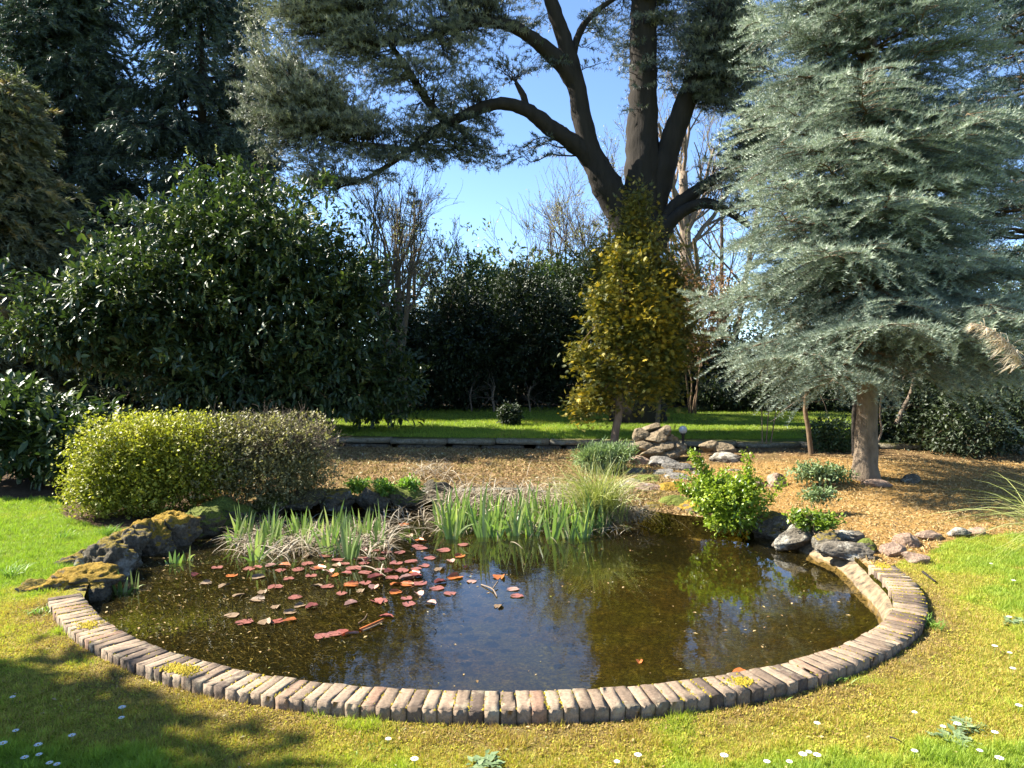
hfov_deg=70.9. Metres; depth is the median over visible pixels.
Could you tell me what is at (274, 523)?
iris plant
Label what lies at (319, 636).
lily pad
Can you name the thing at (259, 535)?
iris plant
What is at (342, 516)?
iris plant
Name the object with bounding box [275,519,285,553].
iris plant
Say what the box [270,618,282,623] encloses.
lily pad
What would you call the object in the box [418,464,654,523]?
dead reed leaves
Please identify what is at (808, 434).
dead stem
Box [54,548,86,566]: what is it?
rock
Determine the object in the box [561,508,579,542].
iris plant
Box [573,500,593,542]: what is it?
iris plant
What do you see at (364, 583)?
lily pad
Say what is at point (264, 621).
lily pad
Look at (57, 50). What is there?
dark conifer
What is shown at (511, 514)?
iris plant
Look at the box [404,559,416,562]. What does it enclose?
lily pad
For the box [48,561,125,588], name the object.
rock
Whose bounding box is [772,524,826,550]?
rock
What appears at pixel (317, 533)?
iris plant
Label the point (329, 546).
iris plant
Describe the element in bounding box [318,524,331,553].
iris plant
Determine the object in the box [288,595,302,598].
lily pad
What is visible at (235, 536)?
iris plant
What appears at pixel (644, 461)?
cascade stone
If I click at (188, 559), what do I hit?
iris plant
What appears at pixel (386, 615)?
lily pad
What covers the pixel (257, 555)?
iris plant
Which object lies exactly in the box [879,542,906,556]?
rock
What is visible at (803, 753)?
daisy
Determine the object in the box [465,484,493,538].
iris plant
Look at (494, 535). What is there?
iris plant
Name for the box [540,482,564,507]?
iris plant
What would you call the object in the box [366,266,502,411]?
yew bush
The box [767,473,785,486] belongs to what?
rock
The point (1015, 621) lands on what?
weed rosette
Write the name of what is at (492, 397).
sapling
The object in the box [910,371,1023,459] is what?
shade shrub
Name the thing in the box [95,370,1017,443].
back lawn
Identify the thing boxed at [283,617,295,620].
lily pad
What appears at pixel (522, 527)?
iris plant
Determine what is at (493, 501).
iris plant
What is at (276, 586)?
lily pad
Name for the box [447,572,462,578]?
lily pad
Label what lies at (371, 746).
grass tuft
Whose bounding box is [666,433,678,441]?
cairn stone
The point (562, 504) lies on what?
iris plant
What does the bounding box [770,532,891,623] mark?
concrete ledge
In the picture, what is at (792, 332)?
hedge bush
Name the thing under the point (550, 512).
iris plant
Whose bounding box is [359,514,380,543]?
iris plant
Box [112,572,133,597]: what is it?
iris plant
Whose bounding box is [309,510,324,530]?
iris plant
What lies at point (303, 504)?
rock
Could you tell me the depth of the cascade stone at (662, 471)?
11.19 m
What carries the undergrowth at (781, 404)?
on the back lawn at (136, 405)
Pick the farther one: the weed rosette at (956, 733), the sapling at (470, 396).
the sapling at (470, 396)
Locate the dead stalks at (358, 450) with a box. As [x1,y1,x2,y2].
[301,445,692,497]
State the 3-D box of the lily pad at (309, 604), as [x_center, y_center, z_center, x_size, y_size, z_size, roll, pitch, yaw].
[-1.563,1.737,5.647,0.109,0.026,0.105,0,1,0]
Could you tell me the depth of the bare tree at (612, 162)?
31.06 m
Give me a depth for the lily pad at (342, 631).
5.14 m
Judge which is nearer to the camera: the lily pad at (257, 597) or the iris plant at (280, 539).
the lily pad at (257, 597)
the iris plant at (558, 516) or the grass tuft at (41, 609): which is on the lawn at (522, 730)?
the grass tuft at (41, 609)
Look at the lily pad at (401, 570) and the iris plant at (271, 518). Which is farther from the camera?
the iris plant at (271, 518)
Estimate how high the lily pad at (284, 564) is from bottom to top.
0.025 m
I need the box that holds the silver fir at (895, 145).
[675,0,1023,480]
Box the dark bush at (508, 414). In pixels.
[495,400,524,424]
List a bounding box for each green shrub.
[45,404,252,521]
[166,397,352,511]
[674,447,787,538]
[781,505,847,534]
[801,410,851,452]
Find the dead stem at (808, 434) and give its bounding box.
[772,311,845,454]
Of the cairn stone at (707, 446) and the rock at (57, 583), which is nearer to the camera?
the rock at (57, 583)
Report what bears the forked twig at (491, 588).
on the pond water
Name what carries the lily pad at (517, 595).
on the pond water
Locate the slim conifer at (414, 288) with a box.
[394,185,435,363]
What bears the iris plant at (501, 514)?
in the pond water
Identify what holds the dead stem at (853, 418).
on the planting bed
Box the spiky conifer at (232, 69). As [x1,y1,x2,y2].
[185,0,303,213]
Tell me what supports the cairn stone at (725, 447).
on the planting bed
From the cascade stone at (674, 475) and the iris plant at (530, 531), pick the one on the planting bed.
the cascade stone at (674, 475)
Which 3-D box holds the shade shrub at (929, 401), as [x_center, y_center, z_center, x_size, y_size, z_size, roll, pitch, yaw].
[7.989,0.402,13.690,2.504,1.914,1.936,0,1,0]
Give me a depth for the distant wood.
43.97 m
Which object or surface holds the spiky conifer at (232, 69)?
on the back lawn at (136, 405)
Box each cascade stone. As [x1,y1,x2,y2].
[617,478,638,488]
[625,467,645,473]
[627,481,659,490]
[629,455,648,465]
[634,474,658,481]
[644,502,664,508]
[648,456,678,466]
[652,469,672,473]
[658,495,689,505]
[659,481,683,491]
[661,463,695,470]
[663,472,690,478]
[677,498,702,513]
[709,451,741,462]
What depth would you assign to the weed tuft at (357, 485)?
9.61 m
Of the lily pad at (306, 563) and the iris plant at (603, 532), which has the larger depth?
the iris plant at (603, 532)
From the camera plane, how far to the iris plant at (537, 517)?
8.38 m
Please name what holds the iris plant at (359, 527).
in the pond water
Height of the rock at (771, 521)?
0.388 m
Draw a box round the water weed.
[95,530,870,687]
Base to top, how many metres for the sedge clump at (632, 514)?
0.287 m
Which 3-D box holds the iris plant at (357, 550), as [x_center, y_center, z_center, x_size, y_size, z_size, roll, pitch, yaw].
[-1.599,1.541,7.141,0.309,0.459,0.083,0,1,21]
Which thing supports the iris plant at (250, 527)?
in the pond water
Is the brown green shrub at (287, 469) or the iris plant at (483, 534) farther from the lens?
the brown green shrub at (287, 469)
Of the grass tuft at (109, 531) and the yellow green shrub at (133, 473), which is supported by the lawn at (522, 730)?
the grass tuft at (109, 531)
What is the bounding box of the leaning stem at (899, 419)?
[894,369,918,424]
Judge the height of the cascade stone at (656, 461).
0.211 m
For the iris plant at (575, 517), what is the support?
in the pond water
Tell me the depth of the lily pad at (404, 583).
6.25 m
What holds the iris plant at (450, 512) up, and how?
in the pond water
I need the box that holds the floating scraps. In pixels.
[97,513,848,689]
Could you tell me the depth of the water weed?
5.72 m
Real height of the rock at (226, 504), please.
0.466 m
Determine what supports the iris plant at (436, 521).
in the pond water
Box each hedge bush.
[88,309,270,404]
[666,258,797,405]
[733,287,923,404]
[877,264,1021,406]
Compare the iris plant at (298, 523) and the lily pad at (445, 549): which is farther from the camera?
the iris plant at (298, 523)
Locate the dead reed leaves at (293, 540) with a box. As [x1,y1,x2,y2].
[196,508,420,579]
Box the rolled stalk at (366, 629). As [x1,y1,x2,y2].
[362,622,382,631]
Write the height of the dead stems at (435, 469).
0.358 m
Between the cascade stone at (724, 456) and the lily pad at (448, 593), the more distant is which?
the cascade stone at (724, 456)
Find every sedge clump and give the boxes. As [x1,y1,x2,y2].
[537,448,672,524]
[580,501,684,528]
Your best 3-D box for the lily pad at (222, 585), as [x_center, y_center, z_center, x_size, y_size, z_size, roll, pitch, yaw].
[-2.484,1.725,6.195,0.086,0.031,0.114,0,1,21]
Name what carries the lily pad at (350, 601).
on the pond water
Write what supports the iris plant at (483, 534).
in the pond water
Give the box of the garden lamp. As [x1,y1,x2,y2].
[679,426,686,443]
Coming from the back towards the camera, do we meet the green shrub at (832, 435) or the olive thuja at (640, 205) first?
the olive thuja at (640, 205)
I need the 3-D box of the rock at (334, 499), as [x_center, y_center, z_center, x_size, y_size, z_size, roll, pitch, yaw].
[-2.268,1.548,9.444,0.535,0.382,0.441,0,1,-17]
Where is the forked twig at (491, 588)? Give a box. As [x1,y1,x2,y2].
[481,581,497,596]
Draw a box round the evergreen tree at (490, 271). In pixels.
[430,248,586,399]
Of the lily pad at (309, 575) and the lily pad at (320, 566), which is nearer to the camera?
the lily pad at (309, 575)
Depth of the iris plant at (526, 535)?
8.12 m
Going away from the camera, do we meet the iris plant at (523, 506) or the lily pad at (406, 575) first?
the lily pad at (406, 575)
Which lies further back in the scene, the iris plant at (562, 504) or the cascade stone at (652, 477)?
the cascade stone at (652, 477)
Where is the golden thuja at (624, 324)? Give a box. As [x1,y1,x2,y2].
[551,228,699,444]
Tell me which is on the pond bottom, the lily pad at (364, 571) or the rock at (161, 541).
the rock at (161, 541)
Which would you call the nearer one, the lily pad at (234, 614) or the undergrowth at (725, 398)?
the lily pad at (234, 614)
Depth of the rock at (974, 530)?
7.52 m
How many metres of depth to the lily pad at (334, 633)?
5.08 m
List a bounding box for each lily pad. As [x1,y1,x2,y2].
[201,579,210,583]
[218,583,230,587]
[224,612,238,616]
[232,593,244,596]
[235,618,252,624]
[243,566,254,570]
[250,595,264,600]
[252,573,263,578]
[257,617,270,624]
[267,584,282,588]
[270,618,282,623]
[277,562,290,565]
[283,608,295,613]
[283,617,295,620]
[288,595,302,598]
[292,567,303,570]
[294,602,305,607]
[302,561,313,564]
[305,574,316,576]
[305,602,319,608]
[314,564,325,568]
[314,633,329,638]
[320,584,333,587]
[326,631,340,635]
[336,591,346,594]
[337,629,347,633]
[344,580,357,585]
[344,599,356,604]
[346,565,360,569]
[358,570,370,573]
[359,580,370,584]
[367,573,383,578]
[368,584,378,588]
[371,597,382,603]
[378,613,393,616]
[385,575,398,578]
[389,589,400,593]
[395,568,408,571]
[399,573,411,578]
[400,580,413,585]
[403,601,415,606]
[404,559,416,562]
[410,572,421,576]
[414,581,426,584]
[414,590,423,594]
[427,599,435,603]
[430,585,443,589]
[434,578,444,583]
[437,548,449,551]
[444,591,455,594]
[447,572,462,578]
[454,553,464,556]
[493,574,503,578]
[507,587,518,590]
[510,593,522,597]
[732,667,744,671]
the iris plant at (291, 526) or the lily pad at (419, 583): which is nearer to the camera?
the lily pad at (419, 583)
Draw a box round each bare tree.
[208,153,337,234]
[287,153,464,414]
[388,214,523,322]
[483,176,610,394]
[524,78,669,260]
[579,87,798,371]
[613,6,760,402]
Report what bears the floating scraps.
on the pond water
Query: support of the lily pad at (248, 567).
on the pond water
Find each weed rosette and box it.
[466,749,505,767]
[926,728,981,748]
[947,716,985,732]
[1004,616,1023,623]
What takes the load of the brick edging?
on the lawn at (522, 730)
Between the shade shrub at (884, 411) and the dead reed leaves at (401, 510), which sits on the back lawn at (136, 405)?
the shade shrub at (884, 411)
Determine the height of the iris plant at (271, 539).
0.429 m
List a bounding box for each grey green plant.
[785,458,860,485]
[796,483,841,507]
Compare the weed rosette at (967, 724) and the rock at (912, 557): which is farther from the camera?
the rock at (912, 557)
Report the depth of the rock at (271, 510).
9.03 m
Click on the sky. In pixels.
(480, 192)
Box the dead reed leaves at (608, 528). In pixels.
[411,501,648,549]
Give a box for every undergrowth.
[687,374,783,411]
[742,375,832,411]
[787,374,886,412]
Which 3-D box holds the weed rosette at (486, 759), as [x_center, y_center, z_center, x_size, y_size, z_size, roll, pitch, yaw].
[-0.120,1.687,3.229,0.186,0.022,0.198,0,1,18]
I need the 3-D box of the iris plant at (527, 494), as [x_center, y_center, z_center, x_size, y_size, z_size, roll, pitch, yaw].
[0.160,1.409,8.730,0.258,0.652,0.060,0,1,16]
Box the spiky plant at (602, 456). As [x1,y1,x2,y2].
[566,435,642,472]
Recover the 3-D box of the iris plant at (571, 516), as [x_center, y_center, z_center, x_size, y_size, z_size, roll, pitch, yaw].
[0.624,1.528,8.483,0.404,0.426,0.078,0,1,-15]
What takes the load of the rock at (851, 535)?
on the planting bed
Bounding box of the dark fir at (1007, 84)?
[848,0,1023,432]
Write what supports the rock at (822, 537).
on the concrete ledge
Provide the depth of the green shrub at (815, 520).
7.28 m
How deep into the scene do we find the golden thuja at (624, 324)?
13.59 m
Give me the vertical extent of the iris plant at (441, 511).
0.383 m
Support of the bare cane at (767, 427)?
on the planting bed
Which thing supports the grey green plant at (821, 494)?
on the planting bed
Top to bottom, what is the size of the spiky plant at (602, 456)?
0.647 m
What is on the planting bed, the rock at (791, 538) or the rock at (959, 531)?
the rock at (959, 531)
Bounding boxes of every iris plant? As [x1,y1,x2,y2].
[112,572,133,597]
[130,570,142,594]
[165,551,182,568]
[182,549,194,565]
[217,514,246,548]
[226,511,251,536]
[231,512,254,541]
[234,502,247,543]
[239,520,263,552]
[242,508,256,531]
[242,529,273,565]
[255,517,276,553]
[260,508,286,545]
[263,503,279,541]
[264,525,287,550]
[265,513,282,535]
[266,509,280,523]
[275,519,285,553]
[282,511,295,544]
[288,509,308,544]
[292,514,308,547]
[294,512,309,536]
[299,520,320,553]
[308,519,329,547]
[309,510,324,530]
[311,518,340,559]
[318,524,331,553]
[324,498,344,537]
[330,510,345,550]
[331,511,350,533]
[332,507,356,537]
[333,517,357,563]
[342,519,363,563]
[348,511,361,543]
[352,509,367,536]
[358,508,378,533]
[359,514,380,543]
[368,520,385,553]
[374,503,387,538]
[430,484,451,520]
[432,490,459,536]
[432,500,455,530]
[433,500,448,523]
[435,499,462,525]
[441,500,472,543]
[447,497,470,537]
[448,481,472,519]
[462,502,468,538]
[463,490,481,522]
[463,495,479,531]
[463,496,475,532]
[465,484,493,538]
[471,492,495,541]
[473,489,486,521]
[478,503,508,538]
[484,506,510,541]
[485,490,501,513]
[486,492,505,521]
[489,490,505,523]
[489,496,512,533]
[498,492,524,539]
[499,495,517,534]
[504,493,528,537]
[505,502,528,533]
[511,489,521,519]
[516,479,534,511]
[516,489,525,516]
[524,499,534,538]
[525,486,548,531]
[525,503,550,540]
[526,502,542,532]
[530,482,538,516]
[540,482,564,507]
[540,490,554,519]
[542,488,569,521]
[542,501,569,543]
[544,488,551,529]
[549,496,565,535]
[549,500,572,529]
[550,488,572,524]
[561,498,578,530]
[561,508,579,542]
[570,500,585,536]
[570,506,593,536]
[570,507,592,542]
[573,494,595,530]
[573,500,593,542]
[576,485,606,535]
[598,491,610,535]
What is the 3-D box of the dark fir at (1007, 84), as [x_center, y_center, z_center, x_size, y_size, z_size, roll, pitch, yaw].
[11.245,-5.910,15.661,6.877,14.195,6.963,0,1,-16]
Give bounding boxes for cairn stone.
[628,443,642,454]
[632,428,649,441]
[634,441,653,450]
[639,447,664,459]
[642,423,659,432]
[644,431,667,442]
[651,441,673,450]
[657,425,671,436]
[662,449,680,459]
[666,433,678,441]
[673,441,686,454]
[699,440,718,452]
[714,442,736,453]
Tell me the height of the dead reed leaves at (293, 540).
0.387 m
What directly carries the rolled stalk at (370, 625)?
on the pond water
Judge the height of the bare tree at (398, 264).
7.812 m
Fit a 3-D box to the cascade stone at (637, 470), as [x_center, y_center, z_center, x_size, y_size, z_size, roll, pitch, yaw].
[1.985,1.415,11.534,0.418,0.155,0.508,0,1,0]
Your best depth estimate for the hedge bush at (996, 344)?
23.57 m
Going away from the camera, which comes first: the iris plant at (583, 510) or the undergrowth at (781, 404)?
the iris plant at (583, 510)
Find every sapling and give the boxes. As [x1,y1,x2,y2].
[465,371,491,410]
[472,369,497,411]
[522,374,547,411]
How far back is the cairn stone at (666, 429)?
12.43 m
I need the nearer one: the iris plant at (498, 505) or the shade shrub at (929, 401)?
the iris plant at (498, 505)
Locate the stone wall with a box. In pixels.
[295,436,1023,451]
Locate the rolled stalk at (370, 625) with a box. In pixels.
[359,618,383,631]
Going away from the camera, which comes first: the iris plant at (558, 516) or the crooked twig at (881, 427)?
the iris plant at (558, 516)
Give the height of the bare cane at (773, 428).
0.698 m
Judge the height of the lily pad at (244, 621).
0.010 m
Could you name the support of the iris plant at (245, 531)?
in the pond water
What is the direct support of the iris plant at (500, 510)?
in the pond water
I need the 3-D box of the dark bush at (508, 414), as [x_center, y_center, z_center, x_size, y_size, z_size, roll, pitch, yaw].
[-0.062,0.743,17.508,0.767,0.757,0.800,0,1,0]
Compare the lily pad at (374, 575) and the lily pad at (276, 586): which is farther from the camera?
the lily pad at (374, 575)
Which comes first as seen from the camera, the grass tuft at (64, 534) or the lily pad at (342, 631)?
the lily pad at (342, 631)
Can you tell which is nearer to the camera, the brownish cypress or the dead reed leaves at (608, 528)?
the dead reed leaves at (608, 528)
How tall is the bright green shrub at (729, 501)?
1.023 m
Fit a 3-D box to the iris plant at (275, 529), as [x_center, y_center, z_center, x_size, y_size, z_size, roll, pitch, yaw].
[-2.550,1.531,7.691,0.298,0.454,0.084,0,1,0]
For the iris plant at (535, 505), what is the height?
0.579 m
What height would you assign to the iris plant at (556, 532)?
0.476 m
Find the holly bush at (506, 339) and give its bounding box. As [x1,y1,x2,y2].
[441,255,594,408]
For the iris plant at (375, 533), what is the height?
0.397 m
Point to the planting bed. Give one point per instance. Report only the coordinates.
(11, 487)
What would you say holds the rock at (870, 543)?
on the planting bed
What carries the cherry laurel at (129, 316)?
on the back lawn at (136, 405)
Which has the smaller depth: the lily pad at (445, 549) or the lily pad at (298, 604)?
the lily pad at (298, 604)
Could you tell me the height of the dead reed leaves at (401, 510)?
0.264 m
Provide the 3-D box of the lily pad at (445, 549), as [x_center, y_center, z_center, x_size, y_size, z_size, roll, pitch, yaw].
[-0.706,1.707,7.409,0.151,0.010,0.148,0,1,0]
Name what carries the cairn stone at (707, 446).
on the planting bed
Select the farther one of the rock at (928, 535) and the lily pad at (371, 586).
the rock at (928, 535)
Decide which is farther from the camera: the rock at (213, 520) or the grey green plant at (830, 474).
the grey green plant at (830, 474)
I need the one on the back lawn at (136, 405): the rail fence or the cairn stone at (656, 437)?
the rail fence
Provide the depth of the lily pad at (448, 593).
5.99 m
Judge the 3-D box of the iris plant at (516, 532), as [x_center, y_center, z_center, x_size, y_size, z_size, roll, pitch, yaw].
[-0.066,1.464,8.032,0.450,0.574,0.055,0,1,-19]
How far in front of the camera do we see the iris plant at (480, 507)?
8.14 m
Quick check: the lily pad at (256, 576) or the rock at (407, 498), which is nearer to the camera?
the lily pad at (256, 576)
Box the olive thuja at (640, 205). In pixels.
[569,173,722,430]
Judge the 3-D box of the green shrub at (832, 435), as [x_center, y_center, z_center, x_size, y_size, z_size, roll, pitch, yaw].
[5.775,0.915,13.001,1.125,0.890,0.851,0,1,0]
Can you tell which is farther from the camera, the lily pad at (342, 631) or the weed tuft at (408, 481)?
the weed tuft at (408, 481)
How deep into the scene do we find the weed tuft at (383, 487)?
9.43 m
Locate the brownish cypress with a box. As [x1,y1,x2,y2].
[0,65,125,413]
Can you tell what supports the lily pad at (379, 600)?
on the pond water
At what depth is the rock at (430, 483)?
9.79 m
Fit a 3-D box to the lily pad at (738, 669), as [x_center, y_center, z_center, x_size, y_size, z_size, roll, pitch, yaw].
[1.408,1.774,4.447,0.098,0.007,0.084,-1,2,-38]
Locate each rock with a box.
[14,578,52,591]
[25,577,73,591]
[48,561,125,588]
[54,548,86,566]
[74,538,140,589]
[75,582,111,610]
[102,528,151,575]
[121,518,176,566]
[152,510,201,553]
[185,506,226,544]
[201,496,261,532]
[251,492,288,518]
[286,489,325,510]
[319,488,356,515]
[356,487,391,512]
[388,485,426,510]
[421,478,458,505]
[749,511,792,545]
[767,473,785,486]
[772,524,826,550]
[811,530,840,547]
[814,541,875,561]
[832,530,864,540]
[857,538,876,553]
[860,479,892,486]
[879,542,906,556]
[892,533,919,547]
[900,474,920,483]
[901,551,930,563]
[915,530,942,539]
[946,527,971,535]
[968,527,985,535]
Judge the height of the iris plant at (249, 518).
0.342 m
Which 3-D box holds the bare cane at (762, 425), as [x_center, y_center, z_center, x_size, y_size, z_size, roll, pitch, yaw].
[4.456,0.715,12.821,0.036,0.696,0.023,0,1,14]
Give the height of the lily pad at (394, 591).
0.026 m
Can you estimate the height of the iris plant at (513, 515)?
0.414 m
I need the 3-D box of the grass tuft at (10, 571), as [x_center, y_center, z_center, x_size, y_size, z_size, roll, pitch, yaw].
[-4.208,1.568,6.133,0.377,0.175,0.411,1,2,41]
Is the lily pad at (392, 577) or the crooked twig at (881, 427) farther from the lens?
the crooked twig at (881, 427)
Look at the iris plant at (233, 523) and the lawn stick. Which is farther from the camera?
the iris plant at (233, 523)
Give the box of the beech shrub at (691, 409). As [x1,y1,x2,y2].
[670,257,743,413]
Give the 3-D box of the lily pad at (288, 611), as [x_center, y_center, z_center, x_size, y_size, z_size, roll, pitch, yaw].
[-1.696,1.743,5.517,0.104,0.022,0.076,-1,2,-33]
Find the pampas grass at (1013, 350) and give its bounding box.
[904,319,1023,566]
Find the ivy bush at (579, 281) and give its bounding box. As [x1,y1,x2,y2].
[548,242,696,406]
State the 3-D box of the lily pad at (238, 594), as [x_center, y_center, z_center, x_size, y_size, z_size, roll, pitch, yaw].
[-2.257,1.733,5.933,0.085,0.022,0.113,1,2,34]
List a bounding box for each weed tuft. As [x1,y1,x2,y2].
[343,474,372,494]
[371,475,396,496]
[396,472,425,491]
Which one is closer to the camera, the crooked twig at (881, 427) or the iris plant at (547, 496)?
the iris plant at (547, 496)
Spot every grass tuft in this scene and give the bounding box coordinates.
[0,561,39,579]
[15,603,49,617]
[45,529,74,538]
[95,525,120,535]
[356,735,389,756]
[826,676,860,688]
[925,612,947,632]
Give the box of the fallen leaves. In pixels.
[6,515,1021,767]
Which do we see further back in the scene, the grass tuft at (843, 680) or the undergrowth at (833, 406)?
the undergrowth at (833, 406)
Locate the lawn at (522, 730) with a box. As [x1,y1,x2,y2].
[0,498,1023,767]
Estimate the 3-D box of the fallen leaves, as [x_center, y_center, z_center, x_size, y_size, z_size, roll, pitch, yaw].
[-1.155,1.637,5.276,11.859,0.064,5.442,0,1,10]
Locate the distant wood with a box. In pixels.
[302,217,1023,369]
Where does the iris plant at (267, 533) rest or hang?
in the pond water
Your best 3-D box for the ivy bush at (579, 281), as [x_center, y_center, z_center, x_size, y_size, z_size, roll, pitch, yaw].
[3.727,-1.976,24.327,5.178,5.877,4.946,0,1,0]
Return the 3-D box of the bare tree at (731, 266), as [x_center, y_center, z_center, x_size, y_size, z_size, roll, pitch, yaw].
[7.046,-6.726,29.173,9.222,14.955,8.612,-1,1,-24]
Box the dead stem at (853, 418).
[850,380,856,455]
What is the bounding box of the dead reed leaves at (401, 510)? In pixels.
[377,501,436,536]
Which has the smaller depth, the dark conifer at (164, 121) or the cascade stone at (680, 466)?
the cascade stone at (680, 466)
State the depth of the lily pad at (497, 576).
6.47 m
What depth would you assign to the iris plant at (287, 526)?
7.88 m
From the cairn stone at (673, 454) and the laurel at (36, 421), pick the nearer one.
the laurel at (36, 421)
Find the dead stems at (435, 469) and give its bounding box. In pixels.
[392,451,478,486]
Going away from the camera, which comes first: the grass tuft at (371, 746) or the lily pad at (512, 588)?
the grass tuft at (371, 746)
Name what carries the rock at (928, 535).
on the planting bed
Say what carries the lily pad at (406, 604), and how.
on the pond water
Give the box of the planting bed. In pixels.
[0,436,1023,566]
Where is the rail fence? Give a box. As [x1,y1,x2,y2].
[706,377,852,407]
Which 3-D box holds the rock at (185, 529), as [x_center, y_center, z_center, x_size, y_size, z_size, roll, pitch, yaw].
[-3.648,1.603,7.696,0.596,0.483,0.465,0,1,0]
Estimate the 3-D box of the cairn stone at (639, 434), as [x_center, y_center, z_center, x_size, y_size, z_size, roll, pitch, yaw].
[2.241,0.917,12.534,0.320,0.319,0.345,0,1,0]
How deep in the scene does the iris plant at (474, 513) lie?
8.27 m
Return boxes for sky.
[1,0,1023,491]
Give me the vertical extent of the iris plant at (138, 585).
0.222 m
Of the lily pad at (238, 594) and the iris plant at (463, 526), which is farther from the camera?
the iris plant at (463, 526)
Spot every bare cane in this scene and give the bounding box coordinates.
[761,405,762,443]
[765,409,768,443]
[770,409,776,443]
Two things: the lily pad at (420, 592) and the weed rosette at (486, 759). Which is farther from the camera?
the lily pad at (420, 592)
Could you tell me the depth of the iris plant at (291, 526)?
7.83 m
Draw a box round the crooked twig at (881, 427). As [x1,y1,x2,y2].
[878,383,924,442]
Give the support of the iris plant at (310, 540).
in the pond water
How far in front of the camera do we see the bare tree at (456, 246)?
28.68 m
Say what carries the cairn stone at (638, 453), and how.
on the cairn stone
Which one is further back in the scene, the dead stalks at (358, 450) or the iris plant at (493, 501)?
the dead stalks at (358, 450)
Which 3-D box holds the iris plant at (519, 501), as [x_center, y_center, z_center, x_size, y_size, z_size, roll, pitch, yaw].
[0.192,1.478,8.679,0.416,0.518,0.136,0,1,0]
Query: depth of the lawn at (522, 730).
3.71 m
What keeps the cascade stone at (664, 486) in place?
on the planting bed
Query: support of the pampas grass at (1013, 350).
on the lawn at (522, 730)
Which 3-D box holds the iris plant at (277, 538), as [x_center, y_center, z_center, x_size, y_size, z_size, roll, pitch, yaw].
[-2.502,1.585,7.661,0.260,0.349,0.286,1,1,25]
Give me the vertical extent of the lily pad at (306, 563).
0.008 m
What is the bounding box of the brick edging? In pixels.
[48,561,927,725]
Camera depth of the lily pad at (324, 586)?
6.18 m
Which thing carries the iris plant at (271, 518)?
in the pond water
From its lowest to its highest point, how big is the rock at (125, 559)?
0.421 m
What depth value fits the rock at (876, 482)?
9.84 m
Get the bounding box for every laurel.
[0,144,430,432]
[0,369,146,490]
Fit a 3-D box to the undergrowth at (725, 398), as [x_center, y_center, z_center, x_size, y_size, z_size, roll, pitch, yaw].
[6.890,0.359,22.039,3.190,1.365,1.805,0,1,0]
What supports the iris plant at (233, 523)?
in the pond water
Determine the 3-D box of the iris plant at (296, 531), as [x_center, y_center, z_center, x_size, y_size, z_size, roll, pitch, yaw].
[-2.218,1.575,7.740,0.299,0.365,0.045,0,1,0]
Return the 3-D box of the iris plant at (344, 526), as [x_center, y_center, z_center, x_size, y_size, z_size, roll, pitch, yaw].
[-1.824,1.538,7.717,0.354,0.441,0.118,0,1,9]
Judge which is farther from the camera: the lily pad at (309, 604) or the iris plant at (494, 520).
the iris plant at (494, 520)
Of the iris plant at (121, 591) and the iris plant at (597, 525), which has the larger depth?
the iris plant at (597, 525)
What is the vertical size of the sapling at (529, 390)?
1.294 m
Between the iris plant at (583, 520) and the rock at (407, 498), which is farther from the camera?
the rock at (407, 498)
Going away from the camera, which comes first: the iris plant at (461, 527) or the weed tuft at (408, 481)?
the iris plant at (461, 527)
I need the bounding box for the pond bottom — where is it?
[84,490,892,693]
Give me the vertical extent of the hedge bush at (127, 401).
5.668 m
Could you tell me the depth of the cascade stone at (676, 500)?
9.36 m
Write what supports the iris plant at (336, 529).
in the pond water
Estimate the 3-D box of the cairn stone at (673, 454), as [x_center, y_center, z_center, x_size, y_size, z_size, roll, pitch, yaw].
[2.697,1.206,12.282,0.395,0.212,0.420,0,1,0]
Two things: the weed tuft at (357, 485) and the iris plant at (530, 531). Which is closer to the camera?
the iris plant at (530, 531)
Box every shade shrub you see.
[836,370,947,442]
[878,366,999,450]
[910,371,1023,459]
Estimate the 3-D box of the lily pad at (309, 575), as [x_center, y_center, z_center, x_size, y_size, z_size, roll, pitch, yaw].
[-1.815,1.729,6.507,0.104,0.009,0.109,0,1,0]
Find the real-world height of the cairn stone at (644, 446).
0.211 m
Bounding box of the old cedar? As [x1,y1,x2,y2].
[224,0,796,423]
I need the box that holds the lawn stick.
[921,571,935,581]
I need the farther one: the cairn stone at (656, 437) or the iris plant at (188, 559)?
the cairn stone at (656, 437)
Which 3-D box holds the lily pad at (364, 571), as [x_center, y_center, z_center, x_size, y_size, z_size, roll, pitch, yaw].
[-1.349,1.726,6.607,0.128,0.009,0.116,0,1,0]
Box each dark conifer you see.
[0,0,176,404]
[66,0,324,407]
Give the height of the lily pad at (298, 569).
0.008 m
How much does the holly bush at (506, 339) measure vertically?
5.340 m

